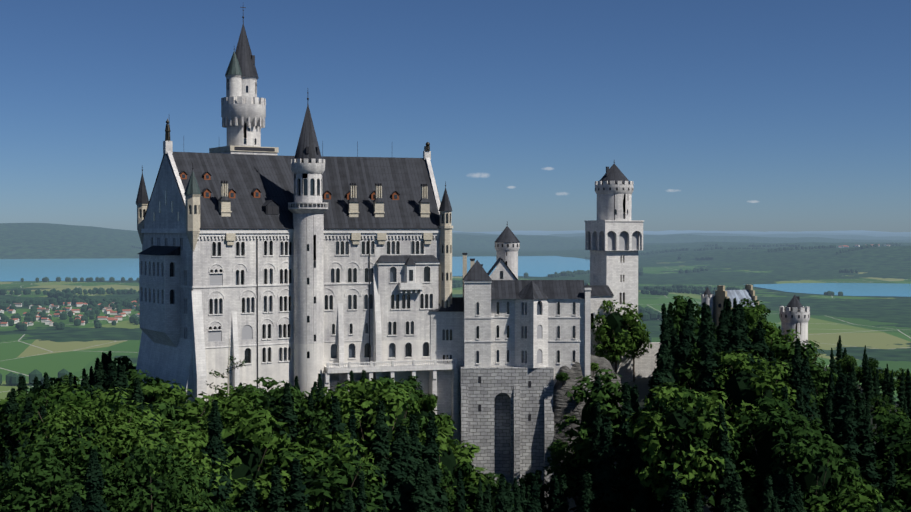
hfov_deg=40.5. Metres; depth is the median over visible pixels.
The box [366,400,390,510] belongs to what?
tree
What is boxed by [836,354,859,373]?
tree
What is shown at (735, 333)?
tree
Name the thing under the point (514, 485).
tree
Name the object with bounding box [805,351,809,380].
tree
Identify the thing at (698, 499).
tree
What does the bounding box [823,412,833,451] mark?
tree
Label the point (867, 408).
tree
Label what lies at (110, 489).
tree
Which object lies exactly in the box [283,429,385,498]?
tree
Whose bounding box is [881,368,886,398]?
tree
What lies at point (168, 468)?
tree
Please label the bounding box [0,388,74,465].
tree
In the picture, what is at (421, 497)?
tree
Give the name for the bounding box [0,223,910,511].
ground
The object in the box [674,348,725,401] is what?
tree
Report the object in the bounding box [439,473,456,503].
tree
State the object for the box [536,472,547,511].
tree
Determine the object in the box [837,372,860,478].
tree
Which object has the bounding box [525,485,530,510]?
tree
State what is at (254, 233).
palas trim
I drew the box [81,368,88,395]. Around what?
tree
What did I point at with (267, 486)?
tree
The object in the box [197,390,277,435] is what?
tree
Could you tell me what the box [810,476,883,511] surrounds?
tree
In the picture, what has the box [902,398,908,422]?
tree
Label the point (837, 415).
tree
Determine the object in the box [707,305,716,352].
tree
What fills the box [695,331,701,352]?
tree
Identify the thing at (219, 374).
tree
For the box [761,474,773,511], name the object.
tree
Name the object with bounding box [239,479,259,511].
tree
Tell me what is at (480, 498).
tree
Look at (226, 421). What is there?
tree
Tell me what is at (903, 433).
tree
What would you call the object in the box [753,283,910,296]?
lake
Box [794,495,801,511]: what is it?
tree
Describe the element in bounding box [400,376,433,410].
tree
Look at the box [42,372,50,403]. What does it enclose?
tree
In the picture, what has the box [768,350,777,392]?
tree
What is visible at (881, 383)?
tree
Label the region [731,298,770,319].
tree
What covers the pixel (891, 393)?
tree
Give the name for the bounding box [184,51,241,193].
turret roof
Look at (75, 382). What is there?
tree
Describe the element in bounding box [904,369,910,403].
tree
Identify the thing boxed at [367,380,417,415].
tree
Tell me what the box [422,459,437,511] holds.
tree
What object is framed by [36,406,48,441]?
tree
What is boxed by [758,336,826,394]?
tree
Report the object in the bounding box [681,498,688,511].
tree
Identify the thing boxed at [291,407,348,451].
tree
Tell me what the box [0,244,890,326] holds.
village
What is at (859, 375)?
tree
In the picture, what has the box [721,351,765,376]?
tree
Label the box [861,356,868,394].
tree
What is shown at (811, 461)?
tree
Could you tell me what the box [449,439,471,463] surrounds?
tree
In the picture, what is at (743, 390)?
tree
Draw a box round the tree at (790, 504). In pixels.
[783,474,796,511]
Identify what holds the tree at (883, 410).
on the ground
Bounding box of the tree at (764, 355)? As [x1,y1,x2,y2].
[760,347,768,375]
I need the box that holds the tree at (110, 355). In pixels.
[108,350,113,362]
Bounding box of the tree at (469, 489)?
[441,462,490,511]
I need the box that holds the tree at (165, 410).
[143,400,193,445]
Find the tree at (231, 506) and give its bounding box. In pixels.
[209,495,249,511]
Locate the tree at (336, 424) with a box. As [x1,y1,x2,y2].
[324,396,346,461]
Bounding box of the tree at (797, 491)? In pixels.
[793,481,806,511]
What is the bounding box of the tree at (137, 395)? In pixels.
[130,377,145,440]
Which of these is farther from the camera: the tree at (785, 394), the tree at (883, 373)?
the tree at (883, 373)
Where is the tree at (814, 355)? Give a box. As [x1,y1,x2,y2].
[792,345,822,366]
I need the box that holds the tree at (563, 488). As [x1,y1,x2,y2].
[559,474,569,511]
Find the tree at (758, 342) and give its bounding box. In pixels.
[751,321,770,366]
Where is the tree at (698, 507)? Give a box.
[694,503,702,511]
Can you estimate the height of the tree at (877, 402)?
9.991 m
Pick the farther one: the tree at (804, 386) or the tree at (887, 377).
the tree at (887, 377)
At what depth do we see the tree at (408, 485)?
213.84 m
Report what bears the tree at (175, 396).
on the ground
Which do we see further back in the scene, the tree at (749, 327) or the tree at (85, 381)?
the tree at (749, 327)
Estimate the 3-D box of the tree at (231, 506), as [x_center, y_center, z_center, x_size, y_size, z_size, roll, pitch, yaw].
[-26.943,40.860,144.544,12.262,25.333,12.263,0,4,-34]
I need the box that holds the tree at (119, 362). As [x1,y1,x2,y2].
[117,359,121,378]
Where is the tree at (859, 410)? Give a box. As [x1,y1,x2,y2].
[853,389,865,434]
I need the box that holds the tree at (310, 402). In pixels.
[305,394,315,428]
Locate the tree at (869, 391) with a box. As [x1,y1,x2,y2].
[863,367,874,406]
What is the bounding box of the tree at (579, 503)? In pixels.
[575,476,593,510]
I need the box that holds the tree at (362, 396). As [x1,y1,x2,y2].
[360,380,367,401]
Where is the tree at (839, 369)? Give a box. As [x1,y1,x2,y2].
[837,362,841,375]
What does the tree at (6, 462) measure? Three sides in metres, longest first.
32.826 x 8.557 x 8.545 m
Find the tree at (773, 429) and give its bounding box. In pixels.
[731,396,830,495]
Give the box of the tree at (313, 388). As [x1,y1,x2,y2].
[309,386,315,402]
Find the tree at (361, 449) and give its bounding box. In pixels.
[317,442,371,475]
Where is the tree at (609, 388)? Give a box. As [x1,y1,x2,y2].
[554,368,631,468]
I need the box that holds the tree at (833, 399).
[831,377,839,423]
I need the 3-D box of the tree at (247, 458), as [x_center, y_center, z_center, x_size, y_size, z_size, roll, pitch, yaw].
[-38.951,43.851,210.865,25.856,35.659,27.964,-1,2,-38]
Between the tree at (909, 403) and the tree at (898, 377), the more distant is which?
the tree at (898, 377)
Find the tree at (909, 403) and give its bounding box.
[907,392,910,419]
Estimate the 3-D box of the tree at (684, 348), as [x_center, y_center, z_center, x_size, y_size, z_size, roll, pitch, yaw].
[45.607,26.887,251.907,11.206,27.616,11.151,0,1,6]
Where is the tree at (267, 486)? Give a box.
[225,468,328,511]
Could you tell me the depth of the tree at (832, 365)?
302.43 m
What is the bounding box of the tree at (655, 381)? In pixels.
[642,367,665,511]
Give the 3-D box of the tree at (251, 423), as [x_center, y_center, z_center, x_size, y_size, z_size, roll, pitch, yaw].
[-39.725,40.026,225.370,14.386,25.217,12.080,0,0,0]
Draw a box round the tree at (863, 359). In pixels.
[858,345,865,382]
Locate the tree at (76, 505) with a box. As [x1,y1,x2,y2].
[69,491,84,511]
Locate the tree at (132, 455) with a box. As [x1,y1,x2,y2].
[122,453,136,496]
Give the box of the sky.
[0,0,910,231]
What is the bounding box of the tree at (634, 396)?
[609,384,640,501]
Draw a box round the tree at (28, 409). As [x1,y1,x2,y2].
[10,397,37,490]
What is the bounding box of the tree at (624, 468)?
[615,382,634,511]
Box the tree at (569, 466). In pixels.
[543,442,590,511]
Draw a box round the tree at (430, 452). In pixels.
[421,411,448,511]
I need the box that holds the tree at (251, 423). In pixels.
[221,406,276,456]
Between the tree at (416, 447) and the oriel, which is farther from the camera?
the oriel
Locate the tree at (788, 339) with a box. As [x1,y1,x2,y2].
[765,328,799,359]
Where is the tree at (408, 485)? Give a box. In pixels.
[392,425,427,511]
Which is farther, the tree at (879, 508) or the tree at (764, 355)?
the tree at (764, 355)
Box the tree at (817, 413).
[808,378,821,424]
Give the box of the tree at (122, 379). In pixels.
[111,364,129,411]
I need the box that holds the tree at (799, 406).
[792,386,810,443]
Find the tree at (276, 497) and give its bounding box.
[267,465,288,511]
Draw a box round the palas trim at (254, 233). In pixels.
[141,229,439,364]
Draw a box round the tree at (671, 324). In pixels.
[669,319,673,333]
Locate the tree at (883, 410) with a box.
[872,404,906,435]
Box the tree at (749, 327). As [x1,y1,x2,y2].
[713,322,755,339]
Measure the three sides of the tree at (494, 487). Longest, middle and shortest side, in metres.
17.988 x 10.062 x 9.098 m
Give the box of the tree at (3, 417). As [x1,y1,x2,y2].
[0,398,47,439]
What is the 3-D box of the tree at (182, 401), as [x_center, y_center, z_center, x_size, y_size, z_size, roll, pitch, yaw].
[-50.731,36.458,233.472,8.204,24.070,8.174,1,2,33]
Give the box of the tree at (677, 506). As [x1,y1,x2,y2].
[673,496,682,511]
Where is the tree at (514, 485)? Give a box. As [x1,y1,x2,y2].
[512,477,517,504]
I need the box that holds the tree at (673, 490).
[664,462,683,511]
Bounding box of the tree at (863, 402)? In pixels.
[862,396,865,414]
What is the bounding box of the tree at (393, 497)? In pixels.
[380,424,410,511]
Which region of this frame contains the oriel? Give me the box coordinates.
[398,256,422,292]
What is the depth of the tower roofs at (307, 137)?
284.29 m
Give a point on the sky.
(800, 110)
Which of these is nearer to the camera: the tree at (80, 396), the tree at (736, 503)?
the tree at (80, 396)
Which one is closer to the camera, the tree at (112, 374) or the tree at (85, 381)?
the tree at (85, 381)
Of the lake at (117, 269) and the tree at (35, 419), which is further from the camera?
the lake at (117, 269)
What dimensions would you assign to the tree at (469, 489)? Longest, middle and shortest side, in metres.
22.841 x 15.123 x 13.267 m
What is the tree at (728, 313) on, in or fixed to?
on the ground
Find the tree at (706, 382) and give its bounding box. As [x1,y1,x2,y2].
[694,302,720,457]
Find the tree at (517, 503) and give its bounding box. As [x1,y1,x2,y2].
[512,486,522,511]
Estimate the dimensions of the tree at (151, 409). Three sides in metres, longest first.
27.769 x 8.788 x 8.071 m
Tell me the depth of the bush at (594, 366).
269.29 m
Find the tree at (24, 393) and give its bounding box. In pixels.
[15,390,50,405]
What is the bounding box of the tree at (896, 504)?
[851,495,910,511]
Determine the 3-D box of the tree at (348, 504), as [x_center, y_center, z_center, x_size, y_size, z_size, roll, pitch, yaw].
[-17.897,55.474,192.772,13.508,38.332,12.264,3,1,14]
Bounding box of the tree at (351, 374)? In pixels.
[349,370,355,395]
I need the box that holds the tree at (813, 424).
[811,420,821,448]
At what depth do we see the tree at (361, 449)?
226.18 m
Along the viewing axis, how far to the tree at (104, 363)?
259.91 m
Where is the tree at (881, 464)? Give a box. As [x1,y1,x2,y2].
[875,438,910,511]
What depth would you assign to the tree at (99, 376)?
248.00 m
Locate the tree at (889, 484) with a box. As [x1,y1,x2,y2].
[881,450,897,510]
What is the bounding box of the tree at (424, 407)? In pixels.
[407,394,454,455]
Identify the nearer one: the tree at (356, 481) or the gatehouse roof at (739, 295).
the tree at (356, 481)
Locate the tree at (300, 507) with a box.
[297,504,302,511]
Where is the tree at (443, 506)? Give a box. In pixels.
[440,490,447,511]
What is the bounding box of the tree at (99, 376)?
[89,361,106,401]
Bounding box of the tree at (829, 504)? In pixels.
[802,492,837,511]
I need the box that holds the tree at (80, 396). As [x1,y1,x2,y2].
[11,384,176,485]
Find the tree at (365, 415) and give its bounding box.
[331,378,418,484]
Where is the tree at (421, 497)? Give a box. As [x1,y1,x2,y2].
[410,463,429,511]
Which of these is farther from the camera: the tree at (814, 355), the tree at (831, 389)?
the tree at (814, 355)
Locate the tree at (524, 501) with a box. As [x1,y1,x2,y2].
[519,482,527,511]
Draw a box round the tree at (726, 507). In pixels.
[722,504,729,511]
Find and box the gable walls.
[144,141,440,228]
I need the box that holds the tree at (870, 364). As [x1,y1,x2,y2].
[868,357,877,379]
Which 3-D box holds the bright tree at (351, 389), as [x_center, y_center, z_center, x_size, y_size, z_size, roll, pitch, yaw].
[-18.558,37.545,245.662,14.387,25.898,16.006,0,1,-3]
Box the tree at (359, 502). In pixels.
[354,471,367,511]
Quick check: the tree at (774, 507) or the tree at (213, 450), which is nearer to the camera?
the tree at (213, 450)
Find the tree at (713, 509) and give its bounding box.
[709,419,725,511]
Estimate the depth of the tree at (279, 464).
211.13 m
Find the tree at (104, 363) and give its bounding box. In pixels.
[99,352,108,384]
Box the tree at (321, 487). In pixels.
[269,444,388,511]
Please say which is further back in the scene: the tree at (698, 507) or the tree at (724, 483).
the tree at (724, 483)
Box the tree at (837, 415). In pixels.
[824,372,863,464]
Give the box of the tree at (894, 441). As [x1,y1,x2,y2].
[859,410,910,498]
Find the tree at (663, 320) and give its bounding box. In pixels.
[659,303,679,408]
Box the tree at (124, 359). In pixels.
[89,356,135,375]
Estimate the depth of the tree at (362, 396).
242.82 m
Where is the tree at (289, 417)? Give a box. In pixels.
[278,382,299,447]
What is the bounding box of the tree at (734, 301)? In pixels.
[732,297,736,311]
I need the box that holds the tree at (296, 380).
[294,376,300,397]
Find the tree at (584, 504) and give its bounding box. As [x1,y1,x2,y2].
[580,491,588,511]
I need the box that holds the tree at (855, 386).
[851,365,858,397]
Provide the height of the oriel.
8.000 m
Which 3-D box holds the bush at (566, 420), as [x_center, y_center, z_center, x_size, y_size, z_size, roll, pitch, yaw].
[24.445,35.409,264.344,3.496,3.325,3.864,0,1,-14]
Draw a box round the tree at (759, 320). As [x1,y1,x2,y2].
[738,304,767,337]
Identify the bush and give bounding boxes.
[547,440,567,451]
[555,372,570,385]
[563,415,577,422]
[590,362,599,375]
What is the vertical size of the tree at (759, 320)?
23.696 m
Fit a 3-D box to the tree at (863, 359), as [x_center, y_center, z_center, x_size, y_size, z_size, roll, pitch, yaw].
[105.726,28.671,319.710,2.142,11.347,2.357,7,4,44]
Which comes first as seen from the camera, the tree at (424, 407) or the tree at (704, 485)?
the tree at (704, 485)
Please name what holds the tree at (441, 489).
on the ground
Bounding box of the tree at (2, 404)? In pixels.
[0,395,44,424]
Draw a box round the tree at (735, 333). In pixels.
[719,305,746,460]
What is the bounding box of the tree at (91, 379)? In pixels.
[88,366,94,396]
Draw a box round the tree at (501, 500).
[494,473,508,511]
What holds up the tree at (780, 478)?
on the ground
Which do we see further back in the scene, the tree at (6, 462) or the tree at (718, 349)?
the tree at (718, 349)
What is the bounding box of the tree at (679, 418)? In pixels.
[625,383,737,500]
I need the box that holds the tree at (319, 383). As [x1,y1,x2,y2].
[315,374,324,425]
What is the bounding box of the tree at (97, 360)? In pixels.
[93,357,99,375]
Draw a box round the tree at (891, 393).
[888,369,895,408]
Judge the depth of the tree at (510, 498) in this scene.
224.73 m
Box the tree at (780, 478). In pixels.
[772,443,786,511]
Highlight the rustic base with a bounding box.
[460,366,553,496]
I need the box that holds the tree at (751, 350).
[713,325,758,360]
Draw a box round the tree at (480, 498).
[475,477,482,511]
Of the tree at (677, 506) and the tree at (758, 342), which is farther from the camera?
the tree at (758, 342)
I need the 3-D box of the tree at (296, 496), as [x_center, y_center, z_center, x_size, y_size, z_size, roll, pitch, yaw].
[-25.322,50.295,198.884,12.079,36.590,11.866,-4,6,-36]
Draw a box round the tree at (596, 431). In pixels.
[588,401,602,508]
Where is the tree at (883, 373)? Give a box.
[878,368,895,387]
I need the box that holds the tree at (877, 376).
[875,369,880,393]
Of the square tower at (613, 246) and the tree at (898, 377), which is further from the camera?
the tree at (898, 377)
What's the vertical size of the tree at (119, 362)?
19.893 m
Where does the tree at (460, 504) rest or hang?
on the ground
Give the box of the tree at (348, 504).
[339,489,355,511]
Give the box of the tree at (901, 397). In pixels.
[896,369,905,411]
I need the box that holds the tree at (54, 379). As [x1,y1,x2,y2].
[28,376,80,391]
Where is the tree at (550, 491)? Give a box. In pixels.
[546,475,553,511]
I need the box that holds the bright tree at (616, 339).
[591,300,642,373]
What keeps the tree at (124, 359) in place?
on the ground
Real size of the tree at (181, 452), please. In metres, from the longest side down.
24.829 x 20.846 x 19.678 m
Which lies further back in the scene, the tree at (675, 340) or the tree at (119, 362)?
the tree at (119, 362)
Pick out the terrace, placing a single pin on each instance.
(412, 368)
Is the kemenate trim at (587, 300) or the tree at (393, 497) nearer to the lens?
the tree at (393, 497)
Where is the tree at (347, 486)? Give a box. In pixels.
[343,483,352,491]
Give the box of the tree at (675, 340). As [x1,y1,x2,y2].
[670,328,679,369]
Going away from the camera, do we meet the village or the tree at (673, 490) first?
the tree at (673, 490)
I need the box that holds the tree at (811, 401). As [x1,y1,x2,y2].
[772,387,822,448]
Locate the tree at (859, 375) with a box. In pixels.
[854,366,863,388]
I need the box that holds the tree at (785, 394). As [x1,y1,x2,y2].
[779,385,790,422]
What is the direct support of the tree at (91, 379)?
on the ground
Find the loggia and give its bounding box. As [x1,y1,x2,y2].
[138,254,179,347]
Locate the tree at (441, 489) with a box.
[433,472,448,511]
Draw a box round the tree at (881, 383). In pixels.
[879,377,897,390]
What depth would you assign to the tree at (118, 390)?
148.74 m
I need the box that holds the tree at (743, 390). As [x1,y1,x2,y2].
[698,350,796,457]
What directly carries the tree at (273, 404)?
on the ground
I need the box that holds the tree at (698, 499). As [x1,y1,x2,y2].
[693,490,703,510]
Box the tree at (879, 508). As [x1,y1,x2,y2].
[875,502,882,511]
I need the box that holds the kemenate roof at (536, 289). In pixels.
[429,258,613,311]
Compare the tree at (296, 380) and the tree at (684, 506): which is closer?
the tree at (684, 506)
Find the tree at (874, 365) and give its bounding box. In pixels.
[868,357,879,380]
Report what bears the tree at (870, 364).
on the ground
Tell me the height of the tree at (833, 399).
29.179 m
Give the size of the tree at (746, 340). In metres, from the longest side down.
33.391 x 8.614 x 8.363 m
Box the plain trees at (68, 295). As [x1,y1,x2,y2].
[0,242,900,385]
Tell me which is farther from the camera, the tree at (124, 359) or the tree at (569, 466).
the tree at (124, 359)
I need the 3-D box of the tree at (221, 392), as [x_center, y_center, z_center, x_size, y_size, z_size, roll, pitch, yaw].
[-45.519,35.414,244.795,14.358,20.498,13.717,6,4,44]
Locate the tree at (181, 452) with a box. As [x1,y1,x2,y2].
[82,402,231,510]
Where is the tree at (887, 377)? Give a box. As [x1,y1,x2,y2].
[885,364,890,396]
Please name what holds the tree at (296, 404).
on the ground
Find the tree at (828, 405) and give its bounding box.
[819,396,833,451]
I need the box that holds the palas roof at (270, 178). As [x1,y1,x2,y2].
[136,152,451,261]
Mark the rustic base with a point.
(505, 435)
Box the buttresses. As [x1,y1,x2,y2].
[136,263,381,415]
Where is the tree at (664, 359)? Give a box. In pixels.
[649,320,674,413]
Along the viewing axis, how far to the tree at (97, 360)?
274.89 m
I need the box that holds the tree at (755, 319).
[732,305,779,344]
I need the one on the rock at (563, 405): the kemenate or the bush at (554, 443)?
the bush at (554, 443)
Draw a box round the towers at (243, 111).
[218,75,809,398]
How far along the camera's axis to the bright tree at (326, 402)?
240.16 m
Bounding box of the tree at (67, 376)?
[49,374,81,388]
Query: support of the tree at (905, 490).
on the ground
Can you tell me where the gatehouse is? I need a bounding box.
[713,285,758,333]
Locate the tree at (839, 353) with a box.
[835,335,842,372]
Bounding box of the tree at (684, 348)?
[673,320,693,391]
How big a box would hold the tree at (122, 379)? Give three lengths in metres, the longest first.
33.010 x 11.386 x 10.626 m
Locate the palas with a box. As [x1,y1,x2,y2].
[142,233,439,400]
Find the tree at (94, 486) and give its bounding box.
[80,449,110,511]
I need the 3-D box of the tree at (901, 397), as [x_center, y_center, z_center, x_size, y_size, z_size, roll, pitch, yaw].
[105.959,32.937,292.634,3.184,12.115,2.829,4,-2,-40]
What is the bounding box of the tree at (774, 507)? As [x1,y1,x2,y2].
[770,497,779,511]
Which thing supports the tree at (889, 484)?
on the ground
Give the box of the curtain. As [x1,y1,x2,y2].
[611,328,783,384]
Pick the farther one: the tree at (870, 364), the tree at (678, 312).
the tree at (870, 364)
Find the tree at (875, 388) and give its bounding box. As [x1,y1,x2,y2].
[872,375,881,400]
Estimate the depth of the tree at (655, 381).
232.57 m
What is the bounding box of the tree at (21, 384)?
[16,375,28,400]
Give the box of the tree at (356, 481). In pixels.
[352,453,367,511]
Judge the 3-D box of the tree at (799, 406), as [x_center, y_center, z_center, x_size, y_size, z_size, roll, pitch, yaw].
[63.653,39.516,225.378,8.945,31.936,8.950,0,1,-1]
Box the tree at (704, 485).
[651,407,748,508]
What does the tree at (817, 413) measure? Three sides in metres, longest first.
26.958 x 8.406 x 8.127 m
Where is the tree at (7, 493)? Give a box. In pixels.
[0,476,27,511]
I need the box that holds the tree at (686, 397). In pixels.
[637,382,718,511]
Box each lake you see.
[0,256,589,281]
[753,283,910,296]
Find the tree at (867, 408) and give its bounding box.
[865,401,874,444]
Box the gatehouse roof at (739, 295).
[725,290,754,307]
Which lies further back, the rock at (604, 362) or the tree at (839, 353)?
the tree at (839, 353)
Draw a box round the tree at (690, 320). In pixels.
[678,298,697,361]
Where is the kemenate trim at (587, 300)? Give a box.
[464,281,590,391]
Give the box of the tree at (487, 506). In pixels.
[480,483,493,511]
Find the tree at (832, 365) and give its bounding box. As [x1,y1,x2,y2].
[829,348,836,375]
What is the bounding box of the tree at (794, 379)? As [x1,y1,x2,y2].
[786,338,803,418]
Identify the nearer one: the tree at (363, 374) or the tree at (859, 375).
the tree at (363, 374)
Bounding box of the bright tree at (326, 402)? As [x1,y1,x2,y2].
[298,386,348,429]
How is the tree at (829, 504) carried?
on the ground
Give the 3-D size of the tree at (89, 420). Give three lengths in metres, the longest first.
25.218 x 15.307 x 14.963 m
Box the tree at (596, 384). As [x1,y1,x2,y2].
[568,374,613,511]
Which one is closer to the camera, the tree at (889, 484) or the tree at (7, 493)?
the tree at (7, 493)
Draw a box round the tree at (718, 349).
[714,343,722,373]
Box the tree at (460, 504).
[452,467,467,511]
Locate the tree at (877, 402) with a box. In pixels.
[869,393,891,418]
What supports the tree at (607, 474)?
on the ground
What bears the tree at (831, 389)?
on the ground
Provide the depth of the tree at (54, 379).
285.91 m
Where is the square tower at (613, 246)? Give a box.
[584,220,643,359]
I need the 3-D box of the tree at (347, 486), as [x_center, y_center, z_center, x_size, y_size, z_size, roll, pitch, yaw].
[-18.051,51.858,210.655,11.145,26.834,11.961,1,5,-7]
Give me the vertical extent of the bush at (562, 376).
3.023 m
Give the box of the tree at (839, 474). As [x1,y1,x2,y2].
[816,453,874,509]
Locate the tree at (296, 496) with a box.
[285,457,309,511]
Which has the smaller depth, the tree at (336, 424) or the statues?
the tree at (336, 424)
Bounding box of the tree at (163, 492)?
[83,436,223,511]
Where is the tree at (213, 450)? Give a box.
[196,400,233,511]
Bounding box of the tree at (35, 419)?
[13,411,69,465]
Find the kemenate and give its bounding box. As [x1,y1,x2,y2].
[431,260,613,444]
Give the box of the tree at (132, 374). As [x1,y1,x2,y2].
[107,369,176,408]
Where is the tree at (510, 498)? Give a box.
[504,481,513,511]
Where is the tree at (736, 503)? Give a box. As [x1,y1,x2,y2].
[728,471,748,511]
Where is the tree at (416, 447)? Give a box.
[408,414,424,498]
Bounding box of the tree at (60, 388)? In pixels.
[41,377,77,404]
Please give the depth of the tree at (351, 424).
215.92 m
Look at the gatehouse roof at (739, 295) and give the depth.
306.48 m
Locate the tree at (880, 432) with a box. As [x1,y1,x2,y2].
[876,415,886,441]
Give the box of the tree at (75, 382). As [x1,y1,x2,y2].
[73,376,77,390]
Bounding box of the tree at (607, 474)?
[592,414,623,511]
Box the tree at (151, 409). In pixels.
[146,403,155,438]
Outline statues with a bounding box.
[165,119,429,150]
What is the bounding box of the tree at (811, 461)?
[769,427,854,511]
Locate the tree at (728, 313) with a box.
[725,298,732,342]
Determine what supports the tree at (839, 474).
on the ground
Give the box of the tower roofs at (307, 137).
[235,24,805,310]
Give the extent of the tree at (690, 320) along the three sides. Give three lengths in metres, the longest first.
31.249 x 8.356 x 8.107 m
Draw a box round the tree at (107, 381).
[104,362,112,401]
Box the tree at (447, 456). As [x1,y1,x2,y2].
[418,424,486,495]
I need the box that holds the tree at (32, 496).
[0,425,116,511]
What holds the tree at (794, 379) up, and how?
on the ground
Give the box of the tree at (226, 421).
[220,398,277,441]
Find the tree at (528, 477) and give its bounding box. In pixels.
[512,470,550,509]
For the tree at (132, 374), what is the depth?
229.27 m
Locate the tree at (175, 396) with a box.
[130,380,223,442]
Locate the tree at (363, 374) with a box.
[360,369,365,383]
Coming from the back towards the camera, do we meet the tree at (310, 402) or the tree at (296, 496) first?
the tree at (310, 402)
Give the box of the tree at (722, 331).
[714,309,729,350]
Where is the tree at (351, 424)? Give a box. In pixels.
[341,409,360,483]
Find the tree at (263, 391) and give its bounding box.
[238,383,269,394]
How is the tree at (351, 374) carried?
on the ground
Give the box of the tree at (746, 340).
[739,304,757,372]
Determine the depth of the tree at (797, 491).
205.11 m
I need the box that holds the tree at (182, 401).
[180,386,189,408]
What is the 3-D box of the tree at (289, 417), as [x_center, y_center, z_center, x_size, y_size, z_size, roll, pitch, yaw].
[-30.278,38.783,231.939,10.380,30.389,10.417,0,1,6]
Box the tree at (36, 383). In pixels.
[32,376,38,403]
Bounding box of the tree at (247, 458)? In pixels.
[165,408,315,510]
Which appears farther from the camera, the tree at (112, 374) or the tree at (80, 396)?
the tree at (112, 374)
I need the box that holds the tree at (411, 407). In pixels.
[388,388,417,422]
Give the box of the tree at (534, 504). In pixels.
[527,474,542,511]
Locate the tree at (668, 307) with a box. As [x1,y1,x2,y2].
[658,302,672,349]
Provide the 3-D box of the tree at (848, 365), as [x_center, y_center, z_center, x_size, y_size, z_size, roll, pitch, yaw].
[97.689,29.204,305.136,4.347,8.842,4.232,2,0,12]
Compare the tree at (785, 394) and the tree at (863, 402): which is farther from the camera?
the tree at (863, 402)
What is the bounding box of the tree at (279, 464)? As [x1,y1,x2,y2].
[273,454,304,481]
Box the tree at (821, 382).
[811,366,837,423]
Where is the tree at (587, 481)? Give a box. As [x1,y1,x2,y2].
[577,472,595,511]
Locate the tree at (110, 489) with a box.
[44,465,161,511]
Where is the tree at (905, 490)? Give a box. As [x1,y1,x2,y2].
[893,469,910,511]
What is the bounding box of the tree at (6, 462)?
[0,448,12,491]
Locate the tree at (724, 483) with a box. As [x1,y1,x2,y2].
[715,404,735,511]
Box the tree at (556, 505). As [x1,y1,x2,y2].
[549,475,564,511]
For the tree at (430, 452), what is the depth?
226.98 m
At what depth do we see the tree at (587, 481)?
223.73 m
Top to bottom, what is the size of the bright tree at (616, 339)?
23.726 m
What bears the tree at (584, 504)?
on the ground
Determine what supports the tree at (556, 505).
on the ground
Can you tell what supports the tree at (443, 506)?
on the ground
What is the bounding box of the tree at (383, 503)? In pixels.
[377,499,387,511]
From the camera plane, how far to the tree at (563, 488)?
235.55 m
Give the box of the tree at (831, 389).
[826,371,834,406]
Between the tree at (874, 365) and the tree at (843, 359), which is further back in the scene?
the tree at (874, 365)
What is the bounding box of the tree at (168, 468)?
[164,449,174,479]
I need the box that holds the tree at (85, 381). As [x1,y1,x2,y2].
[80,374,89,398]
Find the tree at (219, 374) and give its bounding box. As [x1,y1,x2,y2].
[205,339,247,397]
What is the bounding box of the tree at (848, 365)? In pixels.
[841,356,859,372]
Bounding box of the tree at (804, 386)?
[791,357,817,440]
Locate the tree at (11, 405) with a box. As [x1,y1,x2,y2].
[0,392,18,462]
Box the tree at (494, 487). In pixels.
[473,472,513,511]
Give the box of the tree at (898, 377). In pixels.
[893,368,910,389]
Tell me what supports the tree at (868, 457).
on the ground
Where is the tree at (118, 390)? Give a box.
[113,385,123,417]
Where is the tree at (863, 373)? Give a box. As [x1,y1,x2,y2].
[859,354,869,389]
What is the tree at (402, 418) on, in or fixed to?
on the ground
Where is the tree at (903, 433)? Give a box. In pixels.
[884,422,910,436]
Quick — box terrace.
[324,358,457,443]
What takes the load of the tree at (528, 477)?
on the ground
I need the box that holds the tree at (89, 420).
[17,387,154,488]
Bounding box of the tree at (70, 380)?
[67,372,75,400]
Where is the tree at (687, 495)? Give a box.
[662,471,693,511]
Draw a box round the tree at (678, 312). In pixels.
[659,295,701,358]
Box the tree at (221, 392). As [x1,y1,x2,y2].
[196,383,245,416]
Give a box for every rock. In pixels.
[552,360,593,490]
[590,355,622,409]
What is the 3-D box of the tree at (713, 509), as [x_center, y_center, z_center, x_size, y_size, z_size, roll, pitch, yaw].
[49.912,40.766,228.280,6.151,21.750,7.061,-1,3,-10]
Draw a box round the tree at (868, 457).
[857,415,883,491]
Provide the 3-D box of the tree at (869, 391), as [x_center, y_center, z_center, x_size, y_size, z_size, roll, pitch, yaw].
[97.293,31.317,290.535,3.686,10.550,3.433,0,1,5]
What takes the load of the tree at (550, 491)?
on the ground
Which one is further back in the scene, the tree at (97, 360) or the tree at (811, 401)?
the tree at (97, 360)
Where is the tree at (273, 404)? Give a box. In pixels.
[230,377,299,439]
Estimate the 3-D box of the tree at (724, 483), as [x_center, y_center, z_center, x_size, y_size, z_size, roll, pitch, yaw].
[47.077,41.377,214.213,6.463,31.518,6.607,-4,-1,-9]
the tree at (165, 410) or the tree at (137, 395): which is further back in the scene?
the tree at (165, 410)
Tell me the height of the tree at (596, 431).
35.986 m
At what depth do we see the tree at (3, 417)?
235.69 m
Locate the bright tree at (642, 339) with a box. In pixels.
[623,313,651,381]
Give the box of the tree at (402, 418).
[365,377,428,438]
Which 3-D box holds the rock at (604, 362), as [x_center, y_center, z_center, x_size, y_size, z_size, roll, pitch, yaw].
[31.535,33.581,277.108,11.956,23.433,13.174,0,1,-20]
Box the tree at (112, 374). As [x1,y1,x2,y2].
[106,365,115,404]
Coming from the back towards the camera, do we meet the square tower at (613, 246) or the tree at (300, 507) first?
the square tower at (613, 246)
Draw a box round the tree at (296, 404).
[266,385,316,427]
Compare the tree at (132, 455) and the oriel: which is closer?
the tree at (132, 455)
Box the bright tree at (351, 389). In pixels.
[344,379,380,428]
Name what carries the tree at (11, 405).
on the ground

